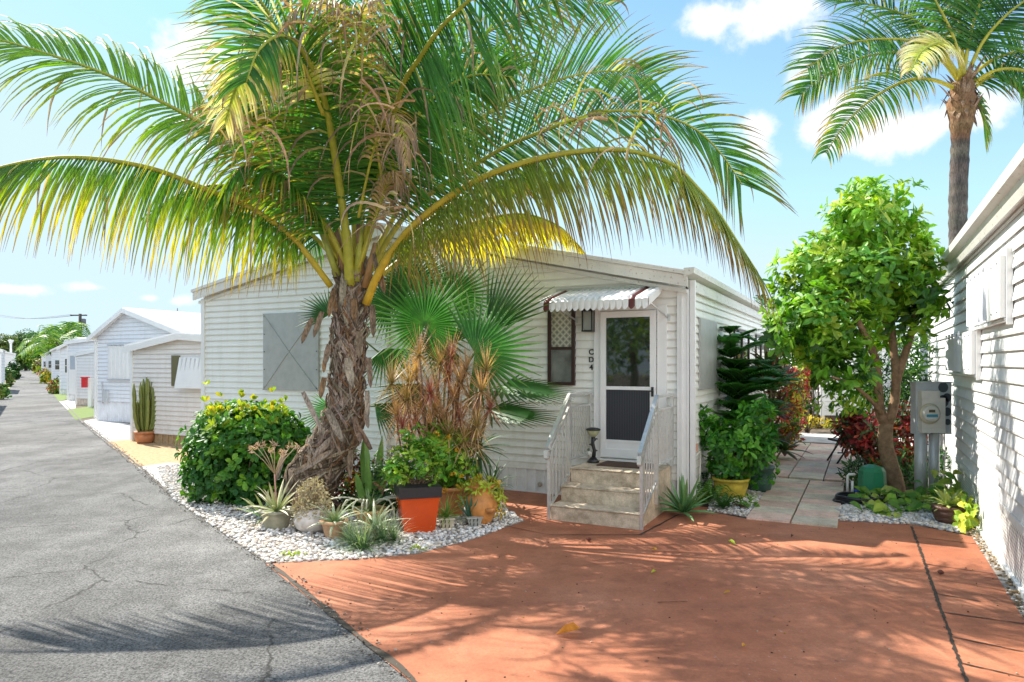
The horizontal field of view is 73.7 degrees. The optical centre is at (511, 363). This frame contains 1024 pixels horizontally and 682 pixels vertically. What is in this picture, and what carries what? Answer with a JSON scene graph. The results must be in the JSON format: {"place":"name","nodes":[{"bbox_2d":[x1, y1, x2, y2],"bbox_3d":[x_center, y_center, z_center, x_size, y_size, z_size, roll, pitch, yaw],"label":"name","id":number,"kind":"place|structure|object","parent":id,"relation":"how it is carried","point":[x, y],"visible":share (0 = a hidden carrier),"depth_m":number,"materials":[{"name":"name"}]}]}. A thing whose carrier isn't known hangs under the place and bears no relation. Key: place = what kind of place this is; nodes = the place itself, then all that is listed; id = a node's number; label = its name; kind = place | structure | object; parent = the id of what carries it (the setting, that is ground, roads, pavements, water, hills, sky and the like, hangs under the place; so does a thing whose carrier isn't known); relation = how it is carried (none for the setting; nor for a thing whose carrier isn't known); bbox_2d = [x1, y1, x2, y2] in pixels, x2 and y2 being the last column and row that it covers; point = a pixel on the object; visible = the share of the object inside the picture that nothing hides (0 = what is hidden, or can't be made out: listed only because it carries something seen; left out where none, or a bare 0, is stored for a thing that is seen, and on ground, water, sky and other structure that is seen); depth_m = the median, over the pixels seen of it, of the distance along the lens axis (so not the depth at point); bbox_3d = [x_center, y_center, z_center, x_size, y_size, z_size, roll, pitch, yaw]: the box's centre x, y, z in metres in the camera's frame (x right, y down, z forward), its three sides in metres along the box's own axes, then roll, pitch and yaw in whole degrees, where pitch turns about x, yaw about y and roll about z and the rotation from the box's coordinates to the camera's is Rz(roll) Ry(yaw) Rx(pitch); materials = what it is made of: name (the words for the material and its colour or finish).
{"place":"outdoors","nodes":[
{"label":"outdoors","id":0,"kind":"place"},
{"bbox_2d":[68,406,93,419],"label":"lawn","id":1,"kind":"structure","parent":0,"point":[83,412],"depth_m":24.73,"materials":[{"name":"green plant"}]},
{"bbox_2d":[80,377,92,406],"bbox_3d":[-17.313,1.180,27.795,0.319,1.240,0.320,0,0,0],"label":"mailbox","id":2,"kind":"object","parent":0,"point":[86,382],"visible":0.88,"depth_m":27.84,"materials":[{"name":"paint"}]},
{"bbox_2d":[81,419,129,440],"bbox_3d":[-10.321,1.794,17.928,1.773,0.001,10.302,0,0,-44],"label":"concrete apron","id":3,"kind":"object","parent":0,"point":[112,431],"visible":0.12,"depth_m":18.72,"materials":[{"name":"white concrete"}]},
{"bbox_2d":[0,369,408,681],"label":"road","id":4,"kind":"structure","parent":0,"point":[115,566],"depth_m":5.46,"materials":[{"name":"grey asphalt"}]},
{"bbox_2d":[65,404,416,681],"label":"road seam","id":5,"kind":"object","parent":4,"relation":"on","point":[389,658],"visible":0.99,"depth_m":4.89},
{"bbox_2d":[80,421,409,677],"bbox_3d":[-6.959,1.783,12.487,0.277,0.022,21.426,0,0,-37],"label":"road grit","id":6,"kind":"object","parent":4,"relation":"on","point":[362,641],"visible":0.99,"depth_m":6.23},
{"bbox_2d":[0,0,1023,340],"label":"sky","id":7,"kind":"structure","parent":0,"point":[741,43],"materials":[{"name":"blue"}]},
{"bbox_2d":[62,399,971,681],"bbox_3d":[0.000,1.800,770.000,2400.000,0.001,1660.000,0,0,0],"label":"ground","id":8,"kind":"structure","parent":0,"point":[822,431],"depth_m":10.29,"materials":[{"name":"soil"}]},
{"bbox_2d":[0,349,6,383],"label":"mobile home","id":9,"kind":"object","parent":8,"relation":"on","point":[2,365],"visible":0.88,"depth_m":43.07,"materials":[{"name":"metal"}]},
{"bbox_2d":[5,340,15,368],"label":"mobile home","id":10,"kind":"object","parent":8,"relation":"on","point":[10,356],"visible":0.34,"depth_m":85.75,"materials":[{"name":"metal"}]},
{"bbox_2d":[0,333,25,367],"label":"shade tree","id":11,"kind":"object","parent":8,"relation":"on","point":[4,344],"visible":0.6,"depth_m":148.79,"materials":[{"name":"green plant"}]},
{"bbox_2d":[15,346,31,370],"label":"shade tree","id":12,"kind":"object","parent":8,"relation":"on","point":[24,366],"visible":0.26,"depth_m":158.79,"materials":[{"name":"green plant"}]},
{"bbox_2d":[11,328,36,362],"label":"shade tree","id":13,"kind":"object","parent":8,"relation":"on","point":[20,336],"visible":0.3,"depth_m":174.12,"materials":[{"name":"green plant"}]},
{"bbox_2d":[15,330,62,357],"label":"palm tree","id":14,"kind":"object","parent":8,"relation":"on","point":[21,345],"visible":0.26,"depth_m":73.52,"materials":[{"name":"green plant"}]},
{"bbox_2d":[17,324,81,358],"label":"palm tree","id":15,"kind":"object","parent":8,"relation":"on","point":[53,335],"visible":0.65,"depth_m":61.02,"materials":[{"name":"green plant"}]},
{"bbox_2d":[46,379,58,393],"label":"shrub","id":16,"kind":"object","parent":8,"relation":"on","point":[53,387],"visible":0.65,"depth_m":39.75,"materials":[{"name":"green plant"}]},
{"bbox_2d":[49,346,58,379],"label":"mobile home","id":17,"kind":"object","parent":8,"relation":"on","point":[54,363],"visible":0.16,"depth_m":57.96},
{"bbox_2d":[34,321,90,351],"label":"palm tree","id":18,"kind":"object","parent":8,"relation":"on","point":[68,327],"visible":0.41,"depth_m":65.35,"materials":[{"name":"green plant"}]},
{"bbox_2d":[56,337,85,393],"bbox_3d":[-21.133,0.175,44.583,3.840,3.250,14.264,0,0,27],"label":"mobile home","id":19,"kind":"object","parent":8,"relation":"on","point":[62,348],"visible":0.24,"depth_m":39.04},
{"bbox_2d":[63,338,96,400],"bbox_3d":[-15.749,0.300,37.619,5.240,3.000,14.264,0,0,27],"label":"flat roofed home","id":20,"kind":"object","parent":8,"relation":"on","point":[73,345],"visible":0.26,"depth_m":32.32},
{"bbox_2d":[69,353,74,393],"bbox_3d":[-20.788,0.475,32.308,0.600,1.950,0.034,0,0,27],"label":"door","id":21,"kind":"structure","parent":20,"relation":"in","point":[71,355],"depth_m":32.34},
{"bbox_2d":[74,348,93,405],"bbox_3d":[-16.526,0.475,28.706,4.100,2.650,1.324,0,0,27],"label":"porch annex","id":22,"kind":"object","parent":8,"relation":"on","point":[84,363],"visible":0.26,"depth_m":28.86,"materials":[{"name":"metal"}]},
{"bbox_2d":[86,307,200,422],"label":"clapboard house","id":23,"kind":"structure","parent":8,"relation":"on","point":[116,332],"depth_m":20.82,"materials":[{"name":"white wood"}]},
{"bbox_2d":[107,439,186,466],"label":"tan gravel","id":24,"kind":"structure","parent":8,"relation":"on","point":[147,454],"depth_m":13.85,"materials":[{"name":"beige gravel"}]},
{"bbox_2d":[132,377,155,443],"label":"potted cactus","id":25,"kind":"object","parent":24,"relation":"on","point":[144,412],"visible":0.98,"depth_m":15.29,"materials":[{"name":"plant"}]},
{"bbox_2d":[138,463,178,488],"bbox_3d":[-4.906,1.794,10.835,1.365,0.001,3.922,0,0,-37],"label":"concrete pad","id":26,"kind":"object","parent":8,"relation":"on","point":[153,468],"visible":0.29,"depth_m":11.40,"materials":[{"name":"white concrete"}]},
{"bbox_2d":[123,332,200,444],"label":"storage shed","id":27,"kind":"structure","parent":8,"relation":"on","point":[168,366],"depth_m":15.10,"materials":[{"name":"beige"}]},
{"bbox_2d":[156,463,523,562],"bbox_3d":[-2.755,1.790,9.866,3.762,0.001,7.742,0,0,-38],"label":"gravel bed","id":28,"kind":"object","parent":8,"relation":"on","point":[360,557],"visible":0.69,"depth_m":6.93,"materials":[{"name":"grey gravel"}]},
{"bbox_2d":[174,380,311,506],"bbox_3d":[-3.385,1.038,8.821,1.868,1.654,1.452,0,0,0],"label":"shrub","id":29,"kind":"object","parent":28,"relation":"on","point":[220,436],"visible":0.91,"depth_m":8.45,"materials":[{"name":"green plant"}]},
{"bbox_2d":[235,488,293,525],"bbox_3d":[-2.723,1.580,7.609,0.824,0.362,0.749,0,0,0],"label":"aloe","id":30,"kind":"object","parent":28,"relation":"on","point":[257,509],"visible":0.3,"depth_m":7.62,"materials":[{"name":"green plant"}]},
{"bbox_2d":[242,439,300,530],"bbox_3d":[-2.587,1.296,7.383,0.637,1.008,0.692,0,0,-25],"label":"potted aloe","id":31,"kind":"object","parent":28,"relation":"on","point":[275,514],"visible":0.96,"depth_m":7.34,"materials":[{"name":"plant"}]},
{"bbox_2d":[290,476,333,532],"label":"potted plant","id":32,"kind":"object","parent":28,"relation":"on","point":[304,514],"visible":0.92,"depth_m":7.18,"materials":[{"name":"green plant"}]},
{"bbox_2d":[306,498,365,539],"bbox_3d":[-1.821,1.588,7.030,0.582,0.425,0.606,0,0,0],"label":"potted aloe","id":33,"kind":"object","parent":28,"relation":"on","point":[328,524],"visible":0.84,"depth_m":6.95,"materials":[{"name":"plant"}]},
{"bbox_2d":[327,517,367,545],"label":"air plant","id":34,"kind":"object","parent":28,"relation":"on","point":[353,526],"visible":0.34,"depth_m":6.83,"materials":[{"name":"green plant"}]},
{"bbox_2d":[335,448,374,506],"bbox_3d":[-1.967,1.391,8.436,0.784,0.919,0.666,0,0,0],"label":"croton","id":35,"kind":"object","parent":28,"relation":"on","point":[350,485],"visible":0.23,"depth_m":8.34,"materials":[{"name":"green plant"}]},
{"bbox_2d":[322,514,393,556],"bbox_3d":[-1.444,1.651,6.559,0.772,0.450,0.742,0,0,0],"label":"air plant","id":36,"kind":"object","parent":28,"relation":"on","point":[360,542],"visible":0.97,"depth_m":6.51,"materials":[{"name":"green plant"}]},
{"bbox_2d":[328,489,398,524],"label":"potted succulent","id":37,"kind":"object","parent":28,"relation":"on","point":[366,504],"visible":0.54,"depth_m":7.46,"materials":[{"name":"green plant"}]},
{"bbox_2d":[355,435,388,499],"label":"cactus","id":38,"kind":"object","parent":28,"relation":"on","point":[367,476],"visible":0.57,"depth_m":8.11,"materials":[{"name":"green plant"}]},
{"bbox_2d":[341,500,410,540],"bbox_3d":[-1.399,1.604,6.918,0.727,0.439,0.717,0,0,-34],"label":"potted aloe","id":39,"kind":"object","parent":28,"relation":"on","point":[383,514],"visible":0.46,"depth_m":6.93,"materials":[{"name":"plant"}]},
{"bbox_2d":[345,446,415,512],"bbox_3d":[-1.649,1.438,8.303,0.936,0.866,0.678,0,0,24],"label":"shrub","id":40,"kind":"object","parent":28,"relation":"on","point":[384,494],"visible":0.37,"depth_m":8.11,"materials":[{"name":"green plant"}]},
{"bbox_2d":[355,506,419,548],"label":"air plant","id":41,"kind":"object","parent":28,"relation":"on","point":[392,536],"visible":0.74,"depth_m":6.78,"materials":[{"name":"green plant"}]},
{"bbox_2d":[0,0,796,517],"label":"coconut palm","id":42,"kind":"object","parent":28,"relation":"on","point":[384,126],"visible":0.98,"depth_m":7.11,"materials":[{"name":"green plant"}]},
{"bbox_2d":[379,422,450,533],"bbox_3d":[-1.052,1.222,7.330,0.795,1.157,0.565,0,0,0],"label":"planter","id":43,"kind":"object","parent":28,"relation":"on","point":[418,498],"visible":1,"depth_m":7.20,"materials":[{"name":"orange ceramic"}]},
{"bbox_2d":[296,244,572,439],"bbox_3d":[-1.071,0.077,8.670,3.802,3.446,1.783,0,0,0],"label":"fan palm","id":44,"kind":"object","parent":28,"relation":"on","point":[437,314],"visible":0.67,"depth_m":8.48,"materials":[{"name":"green plant"}]},
{"bbox_2d":[370,323,514,485],"bbox_3d":[-0.817,0.652,8.030,1.953,2.311,1.195,0,0,0],"label":"dracaena","id":45,"kind":"object","parent":28,"relation":"on","point":[476,417],"visible":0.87,"depth_m":7.97,"materials":[{"name":"brown plant"}]},
{"bbox_2d":[430,490,468,528],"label":"potted plant","id":46,"kind":"object","parent":28,"relation":"on","point":[445,519],"visible":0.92,"depth_m":7.36,"materials":[{"name":"green plant"}]},
{"bbox_2d":[422,416,482,515],"bbox_3d":[-0.734,1.214,8.090,0.775,1.172,0.666,0,0,0],"label":"potted shrub","id":47,"kind":"object","parent":28,"relation":"on","point":[449,474],"visible":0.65,"depth_m":7.91,"materials":[{"name":"green plant"}]},
{"bbox_2d":[457,492,482,526],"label":"potted plant","id":48,"kind":"object","parent":28,"relation":"on","point":[473,521],"visible":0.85,"depth_m":7.44,"materials":[{"name":"green plant"}]},
{"bbox_2d":[454,472,507,523],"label":"potted plant","id":49,"kind":"object","parent":28,"relation":"on","point":[487,506],"visible":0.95,"depth_m":7.51,"materials":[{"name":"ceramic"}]},
{"bbox_2d":[467,420,509,493],"bbox_3d":[-0.406,1.261,8.648,0.843,1.077,0.854,0,0,0],"label":"potted aloe","id":50,"kind":"object","parent":28,"relation":"on","point":[479,457],"visible":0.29,"depth_m":8.61,"materials":[{"name":"plant"}]},
{"bbox_2d":[478,457,513,497],"bbox_3d":[-0.243,1.494,8.579,0.722,0.611,0.706,0,0,19],"label":"bromeliad","id":51,"kind":"object","parent":28,"relation":"on","point":[495,473],"visible":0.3,"depth_m":8.60,"materials":[{"name":"plant"}]},
{"bbox_2d":[191,222,774,504],"bbox_3d":[0.434,-0.175,14.682,9.041,3.951,9.815,0,0,27],"label":"mobile home","id":52,"kind":"object","parent":8,"relation":"on","point":[625,366],"visible":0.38,"depth_m":9.44,"materials":[{"name":"plastic"}]},
{"bbox_2d":[547,308,575,385],"bbox_3d":[0.672,-0.244,9.249,0.396,1.091,0.053,0,0,27],"label":"window","id":53,"kind":"structure","parent":52,"relation":"in","point":[561,335],"depth_m":9.25,"materials":[{"name":"glass"}]},
{"bbox_2d":[581,309,594,331],"bbox_3d":[1.011,-0.563,9.017,0.156,0.300,0.132,0,0,27],"label":"wall lantern","id":54,"kind":"object","parent":52,"relation":"attached to","point":[588,320],"depth_m":8.97,"materials":[{"name":"white glass"}]},
{"bbox_2d":[538,283,669,322],"bbox_3d":[1.145,-0.770,8.648,1.558,0.473,0.663,0,0,27],"label":"door awning","id":55,"kind":"object","parent":52,"relation":"attached to","point":[607,297],"depth_m":8.50,"materials":[{"name":"metal"}]},
{"bbox_2d":[600,310,655,459],"bbox_3d":[1.479,0.277,8.766,0.736,1.895,0.094,0,0,27],"label":"screen door","id":56,"kind":"structure","parent":52,"relation":"in","point":[627,338],"depth_m":8.80,"materials":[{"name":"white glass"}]},
{"bbox_2d":[733,329,749,359],"bbox_3d":[4.110,-0.041,12.209,0.040,1.101,1.650,0,0,27],"label":"window","id":57,"kind":"structure","parent":52,"relation":"in","point":[740,356],"depth_m":12.38,"materials":[{"name":"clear glass"}]},
{"bbox_2d":[689,479,741,502],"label":"fern","id":58,"kind":"object","parent":8,"relation":"on","point":[709,490],"visible":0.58,"depth_m":8.60,"materials":[{"name":"green plant"}]},
{"bbox_2d":[707,476,778,516],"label":"pebbles","id":59,"kind":"object","parent":8,"relation":"on","point":[745,512],"visible":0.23,"depth_m":8.39,"materials":[{"name":"white gravel"}]},
{"bbox_2d":[700,492,746,508],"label":"fern","id":60,"kind":"object","parent":59,"relation":"on","point":[723,503],"visible":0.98,"depth_m":8.25,"materials":[{"name":"green plant"}]},
{"bbox_2d":[698,394,782,497],"bbox_3d":[3.039,1.103,9.139,1.038,1.393,0.898,0,0,39],"label":"potted shrub","id":61,"kind":"object","parent":59,"relation":"on","point":[741,441],"visible":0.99,"depth_m":8.98,"materials":[{"name":"green plant"}]},
{"bbox_2d":[729,493,759,508],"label":"flowering groundcover","id":62,"kind":"object","parent":59,"relation":"on","point":[741,505],"visible":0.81,"depth_m":8.43,"materials":[{"name":"green plant"}]},
{"bbox_2d":[747,464,774,491],"bbox_3d":[3.465,1.620,9.603,0.440,0.360,0.436,0,0,0],"label":"glazed pot","id":63,"kind":"object","parent":59,"relation":"on","point":[766,472],"visible":0.52,"depth_m":9.43,"materials":[{"name":"ceramic"}]},
{"bbox_2d":[714,326,803,456],"bbox_3d":[3.505,0.615,10.439,1.854,2.371,1.687,0,0,0],"label":"norfolk pine","id":64,"kind":"object","parent":8,"relation":"on","point":[741,381],"visible":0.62,"depth_m":10.20,"materials":[{"name":"green plant"}]},
{"bbox_2d":[761,353,812,449],"bbox_3d":[5.516,0.841,14.026,1.229,2.133,0.919,0,0,0],"label":"croton","id":65,"kind":"object","parent":8,"relation":"on","point":[790,394],"visible":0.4,"depth_m":13.85,"materials":[{"name":"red plant"}]},
{"bbox_2d":[789,366,818,432],"bbox_3d":[7.565,0.819,17.488,1.159,1.976,1.117,0,0,0],"label":"croton","id":66,"kind":"object","parent":8,"relation":"on","point":[807,429],"visible":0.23,"depth_m":17.37,"materials":[{"name":"red plant"}]},
{"bbox_2d":[804,414,837,428],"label":"yellow groundcover","id":67,"kind":"object","parent":8,"relation":"on","point":[822,425],"visible":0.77,"depth_m":18.79,"materials":[{"name":"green plant"}]},
{"bbox_2d":[846,464,886,491],"bbox_3d":[4.742,1.577,9.102,0.474,0.445,0.351,0,0,0],"label":"pump cover","id":68,"kind":"object","parent":8,"relation":"on","point":[871,476],"visible":0.65,"depth_m":9.00,"materials":[{"name":"green plastic"}]},
{"bbox_2d":[829,399,927,474],"bbox_3d":[5.848,1.197,10.912,1.590,1.284,1.026,0,0,0],"label":"red croton","id":69,"kind":"object","parent":8,"relation":"on","point":[859,436],"visible":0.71,"depth_m":10.77,"materials":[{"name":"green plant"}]},
{"bbox_2d":[835,445,951,488],"bbox_3d":[5.602,1.558,9.871,1.787,0.808,0.660,0,0,0],"label":"green shrub","id":70,"kind":"object","parent":8,"relation":"on","point":[852,465],"visible":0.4,"depth_m":9.84,"materials":[{"name":"green plant"}]},
{"bbox_2d":[851,322,937,460],"bbox_3d":[6.373,0.519,11.612,1.675,2.575,1.116,0,0,0],"label":"tall shrub","id":71,"kind":"object","parent":8,"relation":"on","point":[915,370],"visible":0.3,"depth_m":11.40,"materials":[{"name":"green plant"}]},
{"bbox_2d":[835,498,959,532],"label":"pebbles","id":72,"kind":"object","parent":8,"relation":"on","point":[850,512],"visible":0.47,"depth_m":7.83,"materials":[{"name":"white gravel"}]},
{"bbox_2d":[758,175,956,493],"bbox_3d":[4.570,-0.362,9.160,2.768,4.509,1.843,0,0,-22],"label":"garden tree","id":73,"kind":"object","parent":72,"relation":"on","point":[855,262],"visible":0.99,"depth_m":8.91,"materials":[{"name":"green plant"}]},
{"bbox_2d":[832,491,901,505],"bbox_3d":[4.608,1.738,8.822,1.008,0.119,0.525,0,0,-28],"label":"garden hose","id":74,"kind":"object","parent":72,"relation":"on","point":[843,497],"visible":0.6,"depth_m":8.64,"materials":[{"name":"black rubber"}]},
{"bbox_2d":[848,469,965,517],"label":"pothos","id":75,"kind":"object","parent":72,"relation":"on","point":[877,506],"visible":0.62,"depth_m":8.61,"materials":[{"name":"green plant"}]},
{"bbox_2d":[921,488,975,523],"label":"potted plant","id":76,"kind":"object","parent":72,"relation":"on","point":[944,508],"visible":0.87,"depth_m":7.56,"materials":[{"name":"green plant"}]},
{"bbox_2d":[940,486,978,533],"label":"creeper","id":77,"kind":"object","parent":72,"relation":"on","point":[965,521],"visible":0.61,"depth_m":7.30,"materials":[{"name":"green plant"}]},
{"bbox_2d":[774,0,1023,288],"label":"coconut palm","id":78,"kind":"object","parent":8,"relation":"on","point":[965,101],"visible":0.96,"depth_m":14.33,"materials":[{"name":"green plant"}]},
{"bbox_2d":[906,318,927,450],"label":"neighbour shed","id":79,"kind":"structure","parent":8,"relation":"on","point":[926,370],"depth_m":13.57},
{"bbox_2d":[909,382,952,496],"bbox_3d":[5.585,1.024,9.028,0.503,1.553,0.304,0,0,0],"label":"electric meter","id":80,"kind":"object","parent":8,"relation":"on","point":[931,409],"visible":0.93,"depth_m":9.02,"materials":[{"name":"grey paint"}]},
{"bbox_2d":[927,144,1023,599],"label":"neighbour house","id":81,"kind":"structure","parent":8,"relation":"on","point":[984,440],"depth_m":6.37,"materials":[{"name":"metal"}]},
{"bbox_2d":[945,325,980,379],"bbox_3d":[5.460,-0.114,8.321,0.096,0.586,2.655,0,0,27],"label":"storm shutter","id":82,"kind":"object","parent":81,"relation":"attached to","point":[963,353],"visible":1,"depth_m":7.67,"materials":[{"name":"white metal"}]},
{"bbox_2d":[966,247,1012,330],"bbox_3d":[4.568,-0.635,6.590,0.096,0.632,2.173,0,0,27],"label":"storm shutter","id":83,"kind":"object","parent":81,"relation":"attached to","point":[989,293],"visible":0.99,"depth_m":6.05,"materials":[{"name":"white metal"}]},
{"bbox_2d":[968,527,1023,618],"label":"gravel strip","id":84,"kind":"object","parent":8,"relation":"on","point":[1002,581],"depth_m":5.85,"materials":[{"name":"white gravel"}]},
{"bbox_2d":[969,528,1023,616],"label":"pebbles","id":85,"kind":"object","parent":84,"relation":"on","point":[1017,601],"visible":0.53,"depth_m":5.75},
{"bbox_2d":[267,490,1023,681],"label":"driveway","id":86,"kind":"structure","parent":0,"point":[802,592],"depth_m":5.09,"materials":[{"name":"red paint"}]},
{"bbox_2d":[556,622,579,633],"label":"fallen leaf","id":87,"kind":"object","parent":86,"relation":"on","point":[572,626],"visible":1,"depth_m":4.50,"materials":[{"name":"orange plant"}]},
{"bbox_2d":[549,460,670,529],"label":"front steps","id":88,"kind":"structure","parent":86,"relation":"on","point":[592,493],"depth_m":7.87,"materials":[{"name":"concrete"}]},
{"bbox_2d":[544,392,591,519],"bbox_3d":[0.709,1.083,8.384,0.045,1.435,1.440,0,0,27],"label":"handrail","id":89,"kind":"object","parent":88,"relation":"on","point":[564,414],"visible":0.92,"depth_m":8.29,"materials":[{"name":"metal"}]},
{"bbox_2d":[586,427,600,462],"bbox_3d":[1.045,1.055,8.773,0.190,0.446,0.190,0,0,0],"label":"garden lamp","id":90,"kind":"object","parent":88,"relation":"on","point":[593,432],"visible":1,"depth_m":8.74,"materials":[{"name":"black metal"}]},
{"bbox_2d":[596,461,650,468],"bbox_3d":[1.439,1.271,8.525,0.667,0.014,0.400,0,0,27],"label":"doormat","id":91,"kind":"object","parent":88,"relation":"on","point":[620,464],"visible":0.64,"depth_m":8.51,"materials":[{"name":"brown fabric"}]},
{"bbox_2d":[637,393,673,529],"bbox_3d":[1.676,1.083,7.886,0.045,1.435,1.440,0,0,27],"label":"handrail","id":92,"kind":"object","parent":88,"relation":"on","point":[659,428],"visible":1,"depth_m":7.80,"materials":[{"name":"metal"}]},
{"bbox_2d":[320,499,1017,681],"bbox_3d":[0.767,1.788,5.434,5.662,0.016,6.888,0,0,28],"label":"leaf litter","id":93,"kind":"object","parent":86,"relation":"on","point":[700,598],"visible":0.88,"depth_m":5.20,"materials":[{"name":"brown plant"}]},
{"bbox_2d":[655,474,717,520],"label":"agave","id":94,"kind":"object","parent":86,"relation":"on","point":[685,503],"visible":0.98,"depth_m":7.95,"materials":[{"name":"green plant"}]},
{"bbox_2d":[509,514,1023,681],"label":"driveway joints","id":95,"kind":"object","parent":86,"relation":"on","point":[954,648],"visible":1,"depth_m":5.10,"materials":[{"name":"concrete"}]},
{"bbox_2d":[747,442,875,527],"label":"path","id":96,"kind":"structure","parent":0,"point":[779,501],"depth_m":9.55,"materials":[{"name":"concrete"}]},
{"bbox_2d":[748,345,813,460],"bbox_3d":[4.764,0.721,12.393,1.480,2.182,1.009,0,0,-22],"label":"ti plant","id":97,"kind":"object","parent":96,"relation":"on","point":[785,442],"visible":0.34,"depth_m":12.35,"materials":[{"name":"red plant"}]},
{"bbox_2d":[777,335,903,425],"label":"garden shed","id":98,"kind":"structure","parent":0,"point":[825,412],"depth_m":19.39,"materials":[{"name":"metal"}]},
{"bbox_2d":[793,433,912,445],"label":"terrace","id":99,"kind":"structure","parent":0,"point":[816,437],"depth_m":16.19,"materials":[{"name":"concrete"}]},
{"bbox_2d":[783,358,809,441],"bbox_3d":[6.488,0.705,15.500,1.013,2.205,0.753,0,0,-24],"label":"yellow croton","id":100,"kind":"object","parent":99,"relation":"on","point":[796,394],"visible":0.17,"depth_m":15.39,"materials":[{"name":"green plant"}]},
{"label":"verge","id":101,"kind":"structure","parent":0,"visible":0},
{"bbox_2d":[0,382,11,399],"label":"shrub","id":102,"kind":"object","parent":101,"relation":"on","point":[5,392],"visible":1,"depth_m":33.61,"materials":[{"name":"green plant"}]},
{"bbox_2d":[5,367,15,386],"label":"shrub","id":103,"kind":"object","parent":101,"relation":"on","point":[9,377],"visible":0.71,"depth_m":51.79,"materials":[{"name":"green plant"}]},
{"bbox_2d":[5,357,22,379],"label":"shrub","id":104,"kind":"object","parent":101,"relation":"on","point":[16,371],"visible":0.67,"depth_m":73.73,"materials":[{"name":"green plant"}]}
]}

